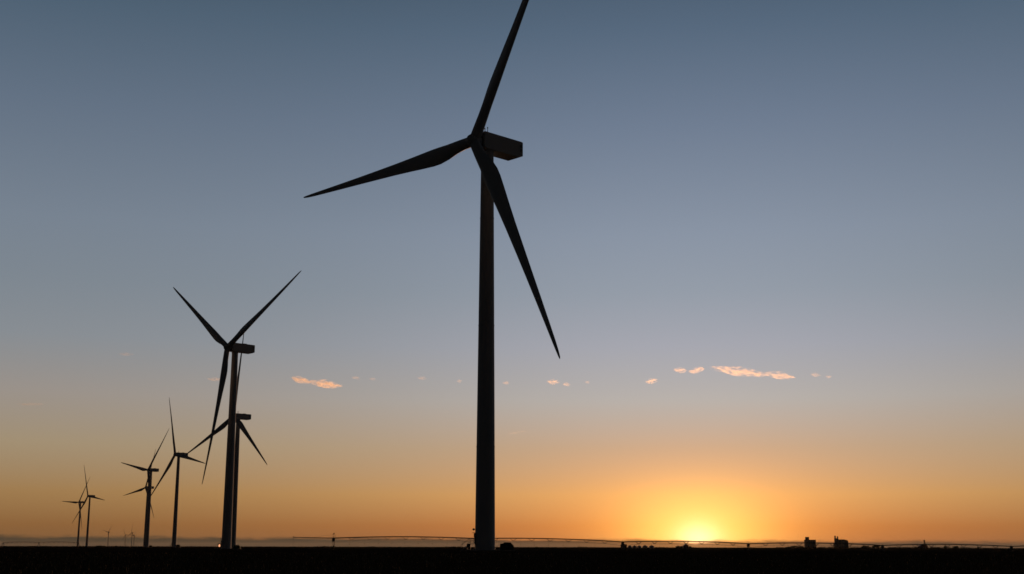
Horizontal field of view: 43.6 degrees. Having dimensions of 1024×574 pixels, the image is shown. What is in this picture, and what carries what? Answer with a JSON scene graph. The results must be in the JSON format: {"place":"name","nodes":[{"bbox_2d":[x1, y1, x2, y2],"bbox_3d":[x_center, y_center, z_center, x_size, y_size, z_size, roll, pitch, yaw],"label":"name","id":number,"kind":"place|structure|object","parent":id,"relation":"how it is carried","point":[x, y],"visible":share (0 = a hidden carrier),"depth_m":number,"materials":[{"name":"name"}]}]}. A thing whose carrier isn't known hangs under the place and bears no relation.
{"place":"outdoors","nodes":[
{"label":"outdoors","id":0,"kind":"place"},
{"bbox_2d":[0,546,1023,573],"bbox_3d":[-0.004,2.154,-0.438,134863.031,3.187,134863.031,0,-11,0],"label":"ground","id":1,"kind":"structure","parent":0,"point":[521,550],"depth_m":129.25,"materials":[{"name":"soil"}]},
{"bbox_2d":[1,542,79,546],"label":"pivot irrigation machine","id":2,"kind":"object","parent":1,"relation":"on","point":[40,542],"visible":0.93,"depth_m":1048.05,"materials":[{"name":"metal"}]},
{"bbox_2d":[63,480,88,545],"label":"wind turbine","id":3,"kind":"object","parent":1,"relation":"on","point":[79,502],"visible":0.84,"depth_m":2349.78,"materials":[{"name":"paint"}]},
{"bbox_2d":[72,467,102,546],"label":"wind turbine","id":4,"kind":"object","parent":1,"relation":"on","point":[90,497],"visible":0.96,"depth_m":2064.26,"materials":[{"name":"paint"}]},
{"bbox_2d":[123,450,155,546],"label":"wind turbine","id":5,"kind":"object","parent":1,"relation":"on","point":[145,488],"visible":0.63,"depth_m":1755.23,"materials":[{"name":"paint"}]},
{"bbox_2d":[121,429,168,546],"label":"wind turbine","id":6,"kind":"object","parent":1,"relation":"on","point":[150,470],"visible":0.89,"depth_m":1348.71,"materials":[{"name":"paint"}]},
{"bbox_2d":[146,399,204,546],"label":"wind turbine","id":7,"kind":"object","parent":1,"relation":"on","point":[178,455],"visible":0.94,"depth_m":1122.23,"materials":[{"name":"paint"}]},
{"bbox_2d":[183,334,266,547],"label":"wind turbine","id":8,"kind":"object","parent":1,"relation":"on","point":[239,423],"visible":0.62,"depth_m":788.90,"materials":[{"name":"paint"}]},
{"bbox_2d":[173,271,300,548],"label":"wind turbine","id":9,"kind":"object","parent":1,"relation":"on","point":[233,347],"visible":0.99,"depth_m":512.99,"materials":[{"name":"paint"}]},
{"bbox_2d":[303,0,559,550],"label":"wind turbine","id":10,"kind":"object","parent":1,"relation":"on","point":[486,147],"visible":0.99,"depth_m":248.45,"materials":[{"name":"paint"}]},
{"bbox_2d":[499,542,514,550],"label":"pad transformer","id":11,"kind":"object","parent":1,"relation":"on","point":[506,546],"visible":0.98,"depth_m":237.75,"materials":[{"name":"metal"}]},
{"bbox_2d":[501,544,506,548],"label":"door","id":12,"kind":"structure","parent":11,"relation":"in","point":[503,546],"depth_m":237.73,"materials":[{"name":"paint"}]},
{"bbox_2d":[507,544,512,548],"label":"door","id":13,"kind":"structure","parent":11,"relation":"in","point":[509,546],"depth_m":237.79,"materials":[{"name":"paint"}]},
{"bbox_2d":[0,546,1022,548],"bbox_3d":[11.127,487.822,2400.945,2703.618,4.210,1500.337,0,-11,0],"label":"scrub","id":14,"kind":"object","parent":1,"relation":"on","point":[522,547],"visible":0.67,"depth_m":1930.00,"materials":[{"name":"black plant"}]},
{"bbox_2d":[293,533,1023,550],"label":"pivot irrigation machine","id":15,"kind":"object","parent":1,"relation":"on","point":[748,545],"visible":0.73,"depth_m":451.74,"materials":[{"name":"metal"}]},
{"bbox_2d":[804,537,815,547],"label":"grain elevator","id":16,"kind":"object","parent":1,"relation":"on","point":[811,545],"visible":0.74,"depth_m":2936.64,"materials":[{"name":"concrete"}]},
{"bbox_2d":[833,536,847,547],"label":"grain elevator","id":17,"kind":"object","parent":1,"relation":"on","point":[836,540],"visible":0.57,"depth_m":2937.57,"materials":[{"name":"concrete"}]},
{"bbox_2d":[0,0,1023,547],"label":"sky","id":18,"kind":"structure","parent":0,"point":[774,249],"materials":[{"name":"blue"}]}
]}

